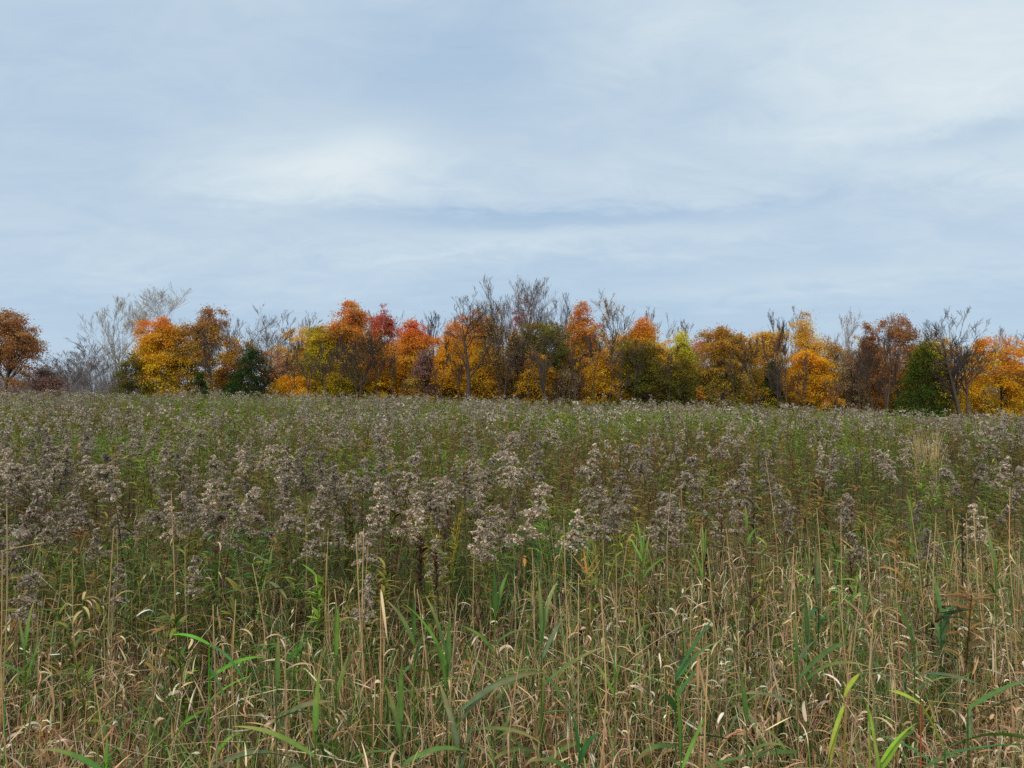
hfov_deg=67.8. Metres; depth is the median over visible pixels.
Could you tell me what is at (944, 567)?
dry stalk
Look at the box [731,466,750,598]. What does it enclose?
goldenrod plant
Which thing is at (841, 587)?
dry stalk
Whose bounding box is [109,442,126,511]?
goldenrod plant
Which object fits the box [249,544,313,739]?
reed plant
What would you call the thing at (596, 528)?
goldenrod plant
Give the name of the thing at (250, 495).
goldenrod plant
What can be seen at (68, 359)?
bare tree
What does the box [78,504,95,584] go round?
goldenrod plant
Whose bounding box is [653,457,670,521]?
goldenrod plant
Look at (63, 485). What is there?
goldenrod plant
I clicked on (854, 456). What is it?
goldenrod plant
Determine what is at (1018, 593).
dry stalk
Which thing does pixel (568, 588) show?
leafy weed
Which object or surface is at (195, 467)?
goldenrod plant
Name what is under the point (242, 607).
dry stalk
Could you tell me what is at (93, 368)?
bare tree
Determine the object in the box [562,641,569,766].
dry stalk
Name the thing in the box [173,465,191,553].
goldenrod plant
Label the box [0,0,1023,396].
sky
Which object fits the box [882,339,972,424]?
evergreen tree
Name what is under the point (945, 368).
maple tree
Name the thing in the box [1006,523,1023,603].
dry stalk
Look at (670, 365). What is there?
bare tree
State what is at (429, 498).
goldenrod plant
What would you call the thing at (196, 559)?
goldenrod plant
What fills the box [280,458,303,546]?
goldenrod plant
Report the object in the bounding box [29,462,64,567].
goldenrod plant
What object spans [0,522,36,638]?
goldenrod plant
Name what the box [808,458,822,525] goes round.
goldenrod plant
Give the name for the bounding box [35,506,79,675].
goldenrod plant
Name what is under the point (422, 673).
dry stalk
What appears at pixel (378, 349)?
bare tree
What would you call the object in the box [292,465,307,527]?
goldenrod plant
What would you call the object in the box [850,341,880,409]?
bare tree
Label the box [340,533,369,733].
dry stalk
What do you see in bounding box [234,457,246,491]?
goldenrod plant
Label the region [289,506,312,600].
goldenrod plant
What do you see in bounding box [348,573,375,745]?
goldenrod plant
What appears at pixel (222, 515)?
goldenrod plant
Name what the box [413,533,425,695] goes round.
dead stalk
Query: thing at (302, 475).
goldenrod plant
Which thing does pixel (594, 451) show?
goldenrod plant
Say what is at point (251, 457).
goldenrod plant
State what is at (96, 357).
bare tree
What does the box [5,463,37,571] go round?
goldenrod plant
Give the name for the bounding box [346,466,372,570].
goldenrod plant
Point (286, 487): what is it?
goldenrod plant
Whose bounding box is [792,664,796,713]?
dry stalk
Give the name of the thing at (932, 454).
tan grass clump
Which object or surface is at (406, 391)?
shrub
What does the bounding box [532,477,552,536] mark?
goldenrod plant
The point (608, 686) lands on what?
dry stalk
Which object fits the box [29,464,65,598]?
goldenrod plant
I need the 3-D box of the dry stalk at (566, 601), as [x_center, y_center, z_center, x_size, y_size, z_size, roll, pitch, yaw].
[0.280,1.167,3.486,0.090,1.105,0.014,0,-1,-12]
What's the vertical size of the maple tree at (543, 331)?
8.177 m
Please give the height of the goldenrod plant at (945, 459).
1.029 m
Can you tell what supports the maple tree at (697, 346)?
on the ground at (496, 491)
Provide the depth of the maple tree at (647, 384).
56.42 m
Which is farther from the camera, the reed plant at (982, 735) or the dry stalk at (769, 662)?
the dry stalk at (769, 662)
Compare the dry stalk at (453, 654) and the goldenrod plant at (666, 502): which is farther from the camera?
the goldenrod plant at (666, 502)
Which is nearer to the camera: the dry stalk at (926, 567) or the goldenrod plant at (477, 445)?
the dry stalk at (926, 567)
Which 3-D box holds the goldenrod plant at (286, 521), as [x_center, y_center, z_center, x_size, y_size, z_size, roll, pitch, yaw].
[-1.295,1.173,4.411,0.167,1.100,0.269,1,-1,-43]
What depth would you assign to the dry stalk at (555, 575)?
4.52 m
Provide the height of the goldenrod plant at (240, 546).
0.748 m
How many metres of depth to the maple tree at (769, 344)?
59.47 m
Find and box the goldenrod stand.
[0,388,1023,516]
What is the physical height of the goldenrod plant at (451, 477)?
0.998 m
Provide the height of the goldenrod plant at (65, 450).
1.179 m
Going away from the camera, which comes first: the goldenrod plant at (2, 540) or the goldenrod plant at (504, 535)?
the goldenrod plant at (2, 540)
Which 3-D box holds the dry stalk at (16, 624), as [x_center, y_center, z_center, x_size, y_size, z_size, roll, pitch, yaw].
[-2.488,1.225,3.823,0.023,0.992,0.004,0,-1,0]
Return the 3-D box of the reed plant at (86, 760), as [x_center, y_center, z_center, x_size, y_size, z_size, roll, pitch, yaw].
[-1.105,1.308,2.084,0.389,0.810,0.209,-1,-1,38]
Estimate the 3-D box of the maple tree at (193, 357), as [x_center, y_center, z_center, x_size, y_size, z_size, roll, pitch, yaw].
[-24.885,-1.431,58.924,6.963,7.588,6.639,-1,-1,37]
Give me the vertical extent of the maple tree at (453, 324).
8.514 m
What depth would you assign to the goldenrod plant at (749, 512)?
5.42 m
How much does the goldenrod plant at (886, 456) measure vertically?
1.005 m
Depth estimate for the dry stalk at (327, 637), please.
3.28 m
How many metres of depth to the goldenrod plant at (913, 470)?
9.20 m
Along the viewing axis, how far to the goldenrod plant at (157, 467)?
8.81 m
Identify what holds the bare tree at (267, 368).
on the ground at (496, 491)
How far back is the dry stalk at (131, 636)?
3.83 m
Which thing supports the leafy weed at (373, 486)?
on the ground at (496, 491)
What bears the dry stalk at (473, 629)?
on the ground at (496, 491)
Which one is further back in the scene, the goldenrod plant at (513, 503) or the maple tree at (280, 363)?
the maple tree at (280, 363)
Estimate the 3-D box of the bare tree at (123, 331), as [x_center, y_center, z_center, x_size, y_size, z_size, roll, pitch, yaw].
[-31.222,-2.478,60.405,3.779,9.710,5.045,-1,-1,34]
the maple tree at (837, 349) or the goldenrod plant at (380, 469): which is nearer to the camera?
the goldenrod plant at (380, 469)
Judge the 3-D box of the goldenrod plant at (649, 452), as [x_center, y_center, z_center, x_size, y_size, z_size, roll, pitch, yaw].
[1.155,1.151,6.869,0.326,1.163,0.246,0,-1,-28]
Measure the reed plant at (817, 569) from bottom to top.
0.975 m
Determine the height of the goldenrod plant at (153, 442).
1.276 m
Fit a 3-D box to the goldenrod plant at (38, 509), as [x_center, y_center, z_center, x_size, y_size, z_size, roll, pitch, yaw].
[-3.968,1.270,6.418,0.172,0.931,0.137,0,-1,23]
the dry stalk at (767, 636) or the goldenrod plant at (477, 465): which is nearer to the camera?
the dry stalk at (767, 636)
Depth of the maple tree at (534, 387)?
56.69 m
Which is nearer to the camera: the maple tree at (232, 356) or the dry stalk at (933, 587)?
the dry stalk at (933, 587)
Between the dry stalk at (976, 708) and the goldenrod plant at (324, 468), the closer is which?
the dry stalk at (976, 708)
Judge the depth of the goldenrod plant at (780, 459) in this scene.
9.68 m
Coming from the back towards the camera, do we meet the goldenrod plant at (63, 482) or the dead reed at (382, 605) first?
the goldenrod plant at (63, 482)
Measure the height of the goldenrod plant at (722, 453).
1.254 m
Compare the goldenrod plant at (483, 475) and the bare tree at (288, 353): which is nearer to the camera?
the goldenrod plant at (483, 475)
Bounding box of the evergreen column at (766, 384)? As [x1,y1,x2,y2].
[756,358,793,415]
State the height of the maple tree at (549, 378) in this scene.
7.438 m
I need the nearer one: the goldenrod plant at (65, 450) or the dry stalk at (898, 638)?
the dry stalk at (898, 638)
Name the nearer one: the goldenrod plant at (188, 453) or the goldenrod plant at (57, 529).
the goldenrod plant at (57, 529)
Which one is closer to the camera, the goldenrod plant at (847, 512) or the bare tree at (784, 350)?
the goldenrod plant at (847, 512)
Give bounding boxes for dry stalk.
[0,645,7,767]
[1,504,7,714]
[13,569,18,725]
[47,700,62,763]
[51,558,62,714]
[53,585,77,760]
[66,559,84,767]
[83,562,93,680]
[94,681,104,765]
[101,535,131,705]
[107,528,115,758]
[124,598,131,705]
[140,642,152,767]
[170,492,182,741]
[185,576,192,702]
[210,604,232,764]
[215,526,224,661]
[228,564,242,698]
[230,623,237,765]
[232,599,252,767]
[242,659,256,766]
[245,564,282,743]
[285,640,314,767]
[291,603,307,758]
[304,543,308,689]
[324,529,328,685]
[326,554,339,699]
[334,589,354,765]
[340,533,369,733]
[352,594,363,745]
[360,542,368,722]
[362,528,365,765]
[378,584,396,766]
[416,627,426,729]
[417,589,439,764]
[448,674,450,767]
[449,593,461,736]
[473,554,479,740]
[488,628,520,741]
[508,650,521,767]
[511,574,518,762]
[522,549,556,762]
[537,532,547,607]
[551,532,558,667]
[555,574,585,748]
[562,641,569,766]
[563,518,581,757]
[592,547,603,677]
[600,589,606,767]
[604,617,628,760]
[605,541,627,636]
[615,554,633,740]
[624,706,632,767]
[627,539,647,676]
[641,609,666,741]
[664,488,670,620]
[674,655,708,767]
[678,489,685,613]
[690,580,702,761]
[696,548,714,743]
[698,529,702,627]
[710,593,723,755]
[726,528,740,680]
[762,619,775,766]
[765,457,779,615]
[766,602,783,763]
[769,547,797,745]
[790,545,801,758]
[792,574,802,766]
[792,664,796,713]
[803,538,809,691]
[816,508,834,661]
[838,588,864,764]
[840,518,846,729]
[843,592,869,748]
[843,632,851,756]
[854,523,878,712]
[868,612,873,753]
[883,598,893,679]
[884,637,896,767]
[894,554,902,767]
[897,500,925,732]
[920,531,930,637]
[929,513,939,720]
[937,520,967,634]
[937,528,952,638]
[943,508,959,648]
[966,513,977,593]
[973,513,994,725]
[974,660,993,762]
[980,508,1001,743]
[980,549,986,740]
[995,632,998,767]
[999,589,1014,757]
[1004,605,1023,764]
[1006,491,1018,673]
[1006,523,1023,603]
[1016,543,1019,690]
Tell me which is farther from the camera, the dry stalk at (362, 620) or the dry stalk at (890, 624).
the dry stalk at (890, 624)
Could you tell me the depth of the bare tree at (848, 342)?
61.79 m
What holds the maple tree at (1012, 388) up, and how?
on the ground at (496, 491)
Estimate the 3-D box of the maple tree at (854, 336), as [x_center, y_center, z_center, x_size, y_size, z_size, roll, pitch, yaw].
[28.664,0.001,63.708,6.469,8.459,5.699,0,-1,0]
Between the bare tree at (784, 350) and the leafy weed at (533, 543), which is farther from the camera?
the bare tree at (784, 350)
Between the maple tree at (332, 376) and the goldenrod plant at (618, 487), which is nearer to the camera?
the goldenrod plant at (618, 487)
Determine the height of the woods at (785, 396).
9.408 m
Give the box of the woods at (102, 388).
[0,361,215,407]
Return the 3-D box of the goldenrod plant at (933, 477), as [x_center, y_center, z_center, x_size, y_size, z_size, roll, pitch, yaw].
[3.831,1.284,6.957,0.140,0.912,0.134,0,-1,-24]
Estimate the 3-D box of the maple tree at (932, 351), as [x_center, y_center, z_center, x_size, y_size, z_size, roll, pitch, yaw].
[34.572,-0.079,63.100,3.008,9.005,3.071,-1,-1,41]
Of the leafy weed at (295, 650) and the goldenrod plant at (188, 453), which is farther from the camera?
the goldenrod plant at (188, 453)
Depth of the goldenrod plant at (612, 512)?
4.85 m
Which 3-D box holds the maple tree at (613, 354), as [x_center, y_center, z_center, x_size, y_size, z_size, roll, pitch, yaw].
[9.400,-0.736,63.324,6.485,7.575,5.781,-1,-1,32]
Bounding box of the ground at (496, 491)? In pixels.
[0,397,1023,767]
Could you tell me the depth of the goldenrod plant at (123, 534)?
4.70 m
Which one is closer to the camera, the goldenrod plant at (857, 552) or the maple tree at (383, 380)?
the goldenrod plant at (857, 552)
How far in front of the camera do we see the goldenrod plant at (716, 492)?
5.98 m
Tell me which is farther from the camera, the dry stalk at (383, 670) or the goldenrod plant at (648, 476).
the goldenrod plant at (648, 476)
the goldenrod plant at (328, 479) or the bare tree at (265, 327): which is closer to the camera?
the goldenrod plant at (328, 479)
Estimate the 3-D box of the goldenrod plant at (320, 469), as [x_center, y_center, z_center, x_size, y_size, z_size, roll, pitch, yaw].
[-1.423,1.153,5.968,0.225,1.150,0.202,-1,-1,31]
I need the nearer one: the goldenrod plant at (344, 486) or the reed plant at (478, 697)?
the reed plant at (478, 697)
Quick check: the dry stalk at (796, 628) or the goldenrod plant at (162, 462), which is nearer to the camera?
the dry stalk at (796, 628)
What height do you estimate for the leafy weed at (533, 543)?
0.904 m
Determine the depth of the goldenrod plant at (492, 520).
4.83 m
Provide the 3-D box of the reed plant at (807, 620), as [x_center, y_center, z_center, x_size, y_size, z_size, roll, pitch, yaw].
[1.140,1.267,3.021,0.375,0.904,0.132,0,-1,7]
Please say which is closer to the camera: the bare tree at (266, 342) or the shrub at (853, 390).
the shrub at (853, 390)
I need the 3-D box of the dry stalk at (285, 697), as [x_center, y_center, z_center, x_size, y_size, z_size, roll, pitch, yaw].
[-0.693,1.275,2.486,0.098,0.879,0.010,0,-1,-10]
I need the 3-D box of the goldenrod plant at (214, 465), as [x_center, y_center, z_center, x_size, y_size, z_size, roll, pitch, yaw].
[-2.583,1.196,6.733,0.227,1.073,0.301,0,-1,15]
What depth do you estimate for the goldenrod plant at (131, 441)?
9.50 m
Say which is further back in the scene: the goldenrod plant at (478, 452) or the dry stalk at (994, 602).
the goldenrod plant at (478, 452)
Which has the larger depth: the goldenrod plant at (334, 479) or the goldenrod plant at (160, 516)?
the goldenrod plant at (334, 479)
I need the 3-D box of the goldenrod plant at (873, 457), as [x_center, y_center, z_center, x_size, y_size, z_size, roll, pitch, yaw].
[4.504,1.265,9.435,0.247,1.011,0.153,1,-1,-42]
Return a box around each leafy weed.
[117,511,161,608]
[124,446,165,510]
[202,527,277,689]
[235,620,320,766]
[352,452,395,536]
[409,504,463,639]
[525,526,580,666]
[554,531,626,681]
[583,503,641,602]
[679,463,726,525]
[783,539,872,725]
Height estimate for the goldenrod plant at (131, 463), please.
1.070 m
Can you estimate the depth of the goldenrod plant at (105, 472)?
4.57 m
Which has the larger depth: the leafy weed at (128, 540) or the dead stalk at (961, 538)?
the leafy weed at (128, 540)
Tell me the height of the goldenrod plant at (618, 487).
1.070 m
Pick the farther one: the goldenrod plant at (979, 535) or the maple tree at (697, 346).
the maple tree at (697, 346)
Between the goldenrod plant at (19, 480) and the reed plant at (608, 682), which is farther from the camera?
the goldenrod plant at (19, 480)
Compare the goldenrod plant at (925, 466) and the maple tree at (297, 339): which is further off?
the maple tree at (297, 339)
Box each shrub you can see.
[17,359,71,401]
[105,350,165,406]
[184,371,213,406]
[327,358,380,404]
[394,374,435,409]
[403,348,442,408]
[548,366,591,418]
[658,350,722,420]
[693,385,710,419]
[750,387,787,410]
[827,348,879,426]
[934,373,970,416]
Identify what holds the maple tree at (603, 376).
on the ground at (496, 491)
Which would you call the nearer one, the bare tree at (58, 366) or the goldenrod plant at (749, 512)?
the goldenrod plant at (749, 512)
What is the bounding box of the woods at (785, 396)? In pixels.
[283,340,1023,420]
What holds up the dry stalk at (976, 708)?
on the ground at (496, 491)
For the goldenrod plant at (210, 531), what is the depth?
4.67 m
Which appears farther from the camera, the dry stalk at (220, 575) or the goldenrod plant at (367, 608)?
the dry stalk at (220, 575)
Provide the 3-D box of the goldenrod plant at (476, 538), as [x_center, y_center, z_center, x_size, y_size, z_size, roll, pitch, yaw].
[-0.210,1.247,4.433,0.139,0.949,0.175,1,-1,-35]
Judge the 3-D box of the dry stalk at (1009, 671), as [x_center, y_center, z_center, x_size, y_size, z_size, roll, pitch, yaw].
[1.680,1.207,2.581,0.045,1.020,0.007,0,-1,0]
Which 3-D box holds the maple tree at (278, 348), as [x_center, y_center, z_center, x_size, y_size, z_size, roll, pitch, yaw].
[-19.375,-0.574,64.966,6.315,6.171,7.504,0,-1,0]
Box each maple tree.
[0,307,51,401]
[126,313,207,405]
[144,319,229,411]
[179,304,233,394]
[206,333,260,401]
[208,359,241,404]
[250,340,314,412]
[251,371,319,411]
[259,351,298,396]
[269,323,319,394]
[291,318,345,402]
[313,298,371,397]
[314,370,357,410]
[350,346,405,402]
[356,328,400,402]
[362,303,403,352]
[383,315,438,403]
[389,342,414,402]
[413,337,481,415]
[428,311,474,408]
[436,335,499,399]
[451,308,503,402]
[452,342,512,415]
[471,331,522,402]
[487,344,539,405]
[494,333,563,402]
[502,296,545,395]
[508,349,561,417]
[510,317,576,404]
[545,327,587,408]
[560,299,607,405]
[561,321,614,408]
[566,345,637,416]
[600,335,653,404]
[606,315,679,402]
[610,333,689,411]
[610,353,652,410]
[652,338,679,409]
[656,328,706,406]
[676,338,720,408]
[680,323,771,420]
[711,343,773,413]
[727,327,795,409]
[752,347,800,411]
[776,347,845,423]
[783,311,836,402]
[792,334,847,416]
[816,383,847,414]
[818,339,852,408]
[837,334,885,411]
[845,356,900,415]
[848,321,887,422]
[864,308,932,412]
[872,335,917,417]
[900,338,946,413]
[915,330,947,407]
[915,337,980,417]
[939,342,999,418]
[949,332,1023,438]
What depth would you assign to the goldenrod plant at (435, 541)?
3.86 m
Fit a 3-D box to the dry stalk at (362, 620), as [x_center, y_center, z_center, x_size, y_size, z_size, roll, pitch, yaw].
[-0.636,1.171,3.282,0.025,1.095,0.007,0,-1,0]
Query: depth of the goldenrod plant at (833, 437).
9.85 m
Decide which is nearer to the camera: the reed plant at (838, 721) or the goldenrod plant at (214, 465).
the reed plant at (838, 721)
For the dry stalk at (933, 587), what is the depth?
3.58 m
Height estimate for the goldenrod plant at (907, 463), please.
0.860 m
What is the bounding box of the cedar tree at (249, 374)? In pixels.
[212,344,281,409]
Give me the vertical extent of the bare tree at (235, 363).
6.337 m
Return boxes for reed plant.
[2,601,67,766]
[3,650,60,766]
[40,706,155,767]
[173,633,266,767]
[214,636,332,767]
[223,659,379,767]
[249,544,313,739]
[334,599,348,767]
[346,662,470,767]
[378,591,459,767]
[407,595,508,767]
[438,671,549,767]
[460,568,550,753]
[486,576,603,767]
[528,708,598,767]
[590,650,623,767]
[605,619,727,767]
[615,519,667,703]
[666,501,710,598]
[673,673,792,767]
[677,689,704,767]
[691,525,705,722]
[718,619,868,767]
[745,505,770,614]
[759,590,848,767]
[783,547,869,757]
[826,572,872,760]
[828,674,859,767]
[864,596,983,767]
[867,704,876,767]
[873,723,916,767]
[881,732,1023,767]
[888,690,949,767]
[889,681,1023,767]
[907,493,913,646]
[917,569,1017,767]
[945,523,1022,765]
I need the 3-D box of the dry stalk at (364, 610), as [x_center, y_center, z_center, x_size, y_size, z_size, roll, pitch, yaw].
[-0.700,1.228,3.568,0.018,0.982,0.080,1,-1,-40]
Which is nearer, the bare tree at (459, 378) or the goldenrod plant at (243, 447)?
the goldenrod plant at (243, 447)
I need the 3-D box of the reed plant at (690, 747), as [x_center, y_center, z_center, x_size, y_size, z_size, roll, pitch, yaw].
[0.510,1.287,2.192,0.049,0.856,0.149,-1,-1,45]
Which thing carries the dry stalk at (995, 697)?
on the ground at (496, 491)
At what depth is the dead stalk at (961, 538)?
4.18 m
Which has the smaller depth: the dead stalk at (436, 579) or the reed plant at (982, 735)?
the reed plant at (982, 735)
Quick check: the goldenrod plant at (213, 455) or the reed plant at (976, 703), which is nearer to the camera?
the reed plant at (976, 703)
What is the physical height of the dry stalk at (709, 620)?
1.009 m
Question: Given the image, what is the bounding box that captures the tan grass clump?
[900,429,954,493]
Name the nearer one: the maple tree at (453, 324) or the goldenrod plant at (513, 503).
the goldenrod plant at (513, 503)
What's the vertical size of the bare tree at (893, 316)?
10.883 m
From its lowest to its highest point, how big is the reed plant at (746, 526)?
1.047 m
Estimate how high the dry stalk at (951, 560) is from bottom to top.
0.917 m
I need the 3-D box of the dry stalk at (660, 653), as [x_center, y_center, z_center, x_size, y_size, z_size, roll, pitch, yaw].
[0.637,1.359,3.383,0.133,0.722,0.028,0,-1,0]
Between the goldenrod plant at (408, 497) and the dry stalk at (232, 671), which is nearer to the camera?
the dry stalk at (232, 671)
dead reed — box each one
[0,542,45,765]
[68,592,100,765]
[380,589,387,762]
[523,555,525,745]
[568,548,601,760]
[696,655,711,767]
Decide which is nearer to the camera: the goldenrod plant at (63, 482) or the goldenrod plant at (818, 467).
the goldenrod plant at (63, 482)
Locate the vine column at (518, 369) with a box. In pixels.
[488,326,535,405]
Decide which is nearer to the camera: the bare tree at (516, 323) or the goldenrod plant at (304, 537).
the goldenrod plant at (304, 537)
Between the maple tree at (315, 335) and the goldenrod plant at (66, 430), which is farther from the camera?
the maple tree at (315, 335)
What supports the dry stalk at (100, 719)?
on the ground at (496, 491)
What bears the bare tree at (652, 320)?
on the ground at (496, 491)
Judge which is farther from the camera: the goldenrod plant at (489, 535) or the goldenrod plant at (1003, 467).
the goldenrod plant at (1003, 467)
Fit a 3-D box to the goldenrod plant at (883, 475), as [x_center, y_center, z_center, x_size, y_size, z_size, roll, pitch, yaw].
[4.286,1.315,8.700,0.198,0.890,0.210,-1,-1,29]
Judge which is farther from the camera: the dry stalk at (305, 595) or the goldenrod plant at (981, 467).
the goldenrod plant at (981, 467)
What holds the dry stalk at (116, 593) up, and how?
on the ground at (496, 491)
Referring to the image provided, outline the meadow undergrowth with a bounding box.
[0,388,1023,767]
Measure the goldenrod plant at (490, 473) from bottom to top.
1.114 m
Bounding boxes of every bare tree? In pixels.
[27,333,120,393]
[38,357,70,390]
[53,361,82,390]
[60,350,97,390]
[65,360,102,391]
[71,350,108,393]
[74,338,111,391]
[79,292,156,382]
[81,356,119,396]
[89,341,128,389]
[121,282,191,408]
[191,325,222,390]
[214,315,245,396]
[215,334,254,393]
[223,304,281,373]
[237,327,312,394]
[254,309,297,364]
[283,340,307,411]
[285,311,321,359]
[295,352,325,392]
[316,342,334,394]
[324,325,407,404]
[333,331,357,411]
[364,328,388,396]
[378,351,397,414]
[420,311,445,365]
[433,338,454,404]
[441,285,515,410]
[448,351,464,406]
[471,303,514,402]
[475,276,529,395]
[493,327,522,401]
[498,274,565,395]
[520,327,564,408]
[522,346,540,400]
[531,298,572,389]
[558,292,575,384]
[560,337,586,419]
[583,331,608,410]
[585,290,635,406]
[600,345,624,419]
[610,355,632,404]
[627,306,660,343]
[627,338,647,401]
[653,344,680,402]
[657,313,683,366]
[678,318,710,371]
[718,350,746,405]
[730,335,760,408]
[753,310,792,414]
[758,335,786,406]
[781,306,806,363]
[787,354,811,409]
[822,379,840,408]
[823,306,860,403]
[849,336,893,416]
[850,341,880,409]
[870,324,910,416]
[876,310,907,413]
[906,307,1011,438]
[931,345,956,413]
[992,324,1023,411]
[1008,333,1023,386]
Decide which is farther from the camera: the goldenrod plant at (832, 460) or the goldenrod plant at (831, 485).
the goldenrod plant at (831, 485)
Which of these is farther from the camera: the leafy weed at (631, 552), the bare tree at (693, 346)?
the bare tree at (693, 346)
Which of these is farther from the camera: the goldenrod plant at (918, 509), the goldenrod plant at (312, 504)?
the goldenrod plant at (312, 504)
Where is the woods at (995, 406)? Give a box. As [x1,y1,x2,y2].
[284,355,1021,425]
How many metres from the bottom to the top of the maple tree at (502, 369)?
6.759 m
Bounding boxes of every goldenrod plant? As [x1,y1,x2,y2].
[0,430,18,481]
[0,447,13,491]
[0,449,11,523]
[0,462,12,480]
[0,466,18,572]
[0,489,46,705]
[0,503,5,523]
[0,522,8,635]
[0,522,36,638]
[0,523,19,594]
[1,463,31,527]
[1,567,44,767]
[2,477,28,610]
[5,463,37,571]
[9,450,18,517]
[13,437,35,515]
[17,473,38,545]
[18,449,36,524]
[21,455,34,521]
[28,461,52,557]
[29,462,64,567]
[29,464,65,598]
[31,516,59,643]
[35,484,46,565]
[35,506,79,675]
[37,446,57,565]
[37,496,63,589]
[40,435,68,553]
[41,428,63,521]
[42,466,58,545]
[47,466,73,572]
[56,447,78,558]
[58,469,71,544]
[59,498,86,665]
[62,428,73,504]
[62,492,100,654]
[70,475,86,542]
[71,429,95,533]
[75,455,93,588]
[76,435,94,515]
[77,434,97,565]
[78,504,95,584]
[85,527,116,651]
[88,464,138,643]
[90,464,105,561]
[95,453,120,634]
[105,563,129,743]
[108,461,125,533]
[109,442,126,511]
[109,506,143,656]
[111,445,125,524]
[118,449,131,498]
[125,430,140,513]
[125,440,138,513]
[129,510,153,603]
[132,434,143,519]
[133,451,140,511]
[135,427,159,541]
[136,489,173,640]
[144,430,155,508]
[144,457,152,502]
[148,470,168,583]
[154,464,169,521]
[157,484,198,692]
[158,447,167,511]
[158,448,174,562]
[160,499,188,648]
[161,437,176,503]
[173,453,182,538]
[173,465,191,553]
[175,491,211,593]
[177,443,192,500]
[181,499,202,640]
[182,555,207,724]
[186,438,195,484]
[189,464,205,550]
[191,430,209,485]
[197,488,235,661]
[197,504,234,649]
[199,482,217,603]
[202,478,227,591]
[205,460,227,556]
[208,517,233,647]
[209,454,220,540]
[210,486,261,660]
[215,477,244,622]
[217,462,229,527]
[221,454,231,481]
[223,443,233,480]
[226,500,256,622]
[229,437,240,492]
[231,532,251,638]
[234,445,258,553]
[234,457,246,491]
[238,442,250,481]
[240,454,255,534]
[240,475,265,579]
[244,495,262,570]
[247,505,280,631]
[248,444,279,558]
[253,448,266,554]
[265,471,285,600]
[266,456,283,537]
[271,471,293,603]
[273,450,300,604]
[274,475,304,618]
[274,491,303,660]
[274,502,293,579]
[275,443,294,536]
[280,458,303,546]
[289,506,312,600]
[290,445,308,535]
[290,513,310,589]
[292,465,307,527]
[293,519,331,684]
[294,462,317,564]
[295,433,311,515]
[298,465,319,567]
[301,499,315,546]
[302,487,324,590]
[307,441,320,474]
[311,478,332,574]
[312,465,327,542]
[313,485,338,633]
[314,458,342,604]
[315,449,327,543]
[321,465,354,635]
[324,483,348,584]
[324,514,354,656]
[328,461,339,541]
[328,480,342,597]
[336,472,344,544]
[337,474,349,564]
[345,584,372,736]
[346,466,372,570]
[348,523,376,647]
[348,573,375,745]
[350,531,380,645]
[351,457,377,569]
[351,499,368,569]
[352,534,370,618]
[362,491,399,660]
[366,481,389,664]
[369,473,399,587]
[370,461,395,554]
[371,431,397,538]
[372,451,392,516]
[381,490,426,687]
[382,487,404,569]
[387,457,402,530]
[391,451,425,612]
[391,510,426,666]
[393,490,404,547]
[395,477,419,586]
[404,443,424,550]
[415,485,428,571]
[419,478,443,577]
[424,501,453,626]
[424,538,447,722]
[428,475,463,652]
[432,481,453,596]
[439,472,455,543]
[450,455,460,526]
[451,466,476,621]
[459,424,474,527]
[461,472,489,580]
[462,458,476,548]
[462,486,485,625]
[464,518,486,666]
[465,441,480,513]
[465,460,494,551]
[466,522,497,683]
[467,462,494,568]
[468,516,498,638]
[470,444,488,504]
[473,459,482,524]
[474,457,501,578]
[485,504,512,626]
[490,451,532,621]
[493,483,552,755]
[495,430,519,561]
[495,526,515,612]
[498,444,514,532]
[502,455,517,592]
[504,431,523,487]
[505,493,524,613]
[507,461,529,531]
[525,440,545,581]
[528,447,542,522]
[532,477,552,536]
[550,433,573,516]
[551,509,587,668]
[551,523,561,563]
[574,467,581,488]
[576,462,617,633]
[577,443,602,559]
[583,500,612,646]
[586,475,618,575]
[597,507,627,581]
[602,498,612,577]
[604,493,632,611]
[611,469,630,585]
[613,475,633,568]
[622,443,654,557]
[628,447,656,559]
[633,469,647,512]
[637,493,678,634]
[639,467,655,548]
[650,494,678,569]
[651,508,689,639]
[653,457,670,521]
[655,491,684,576]
[670,453,702,566]
[688,479,723,599]
[690,470,707,546]
[704,487,729,585]
[708,433,731,538]
[709,513,724,573]
[718,458,753,585]
[728,497,747,604]
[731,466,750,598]
[731,492,758,600]
[758,449,777,575]
[762,472,783,569]
[771,484,793,601]
[774,451,788,522]
[774,506,800,595]
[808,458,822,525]
[814,449,839,556]
[817,442,835,522]
[821,426,839,487]
[824,468,840,521]
[833,495,857,637]
[836,493,850,588]
[844,529,876,625]
[851,453,861,509]
[867,446,879,525]
[869,450,890,524]
[876,449,908,543]
[881,461,896,534]
[895,440,912,520]
[900,500,924,560]
[903,456,916,508]
[908,463,923,520]
[916,528,944,669]
[917,453,932,509]
[926,475,938,541]
[936,461,950,530]
[938,468,979,575]
[939,443,948,505]
[956,444,1000,567]
[963,503,988,600]
[979,455,1012,556]
[984,495,1016,561]
[1004,466,1023,574]
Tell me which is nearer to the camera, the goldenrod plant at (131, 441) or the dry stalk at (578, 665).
the dry stalk at (578, 665)
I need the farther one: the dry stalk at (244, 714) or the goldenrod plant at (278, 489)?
the goldenrod plant at (278, 489)
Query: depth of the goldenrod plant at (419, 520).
4.59 m
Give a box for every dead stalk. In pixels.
[358,487,365,593]
[388,482,399,657]
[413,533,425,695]
[432,550,440,710]
[700,554,709,717]
[958,511,968,626]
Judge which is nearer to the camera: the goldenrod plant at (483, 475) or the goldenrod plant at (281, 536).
the goldenrod plant at (281, 536)
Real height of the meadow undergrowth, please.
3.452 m
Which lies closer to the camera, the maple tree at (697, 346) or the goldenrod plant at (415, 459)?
the goldenrod plant at (415, 459)

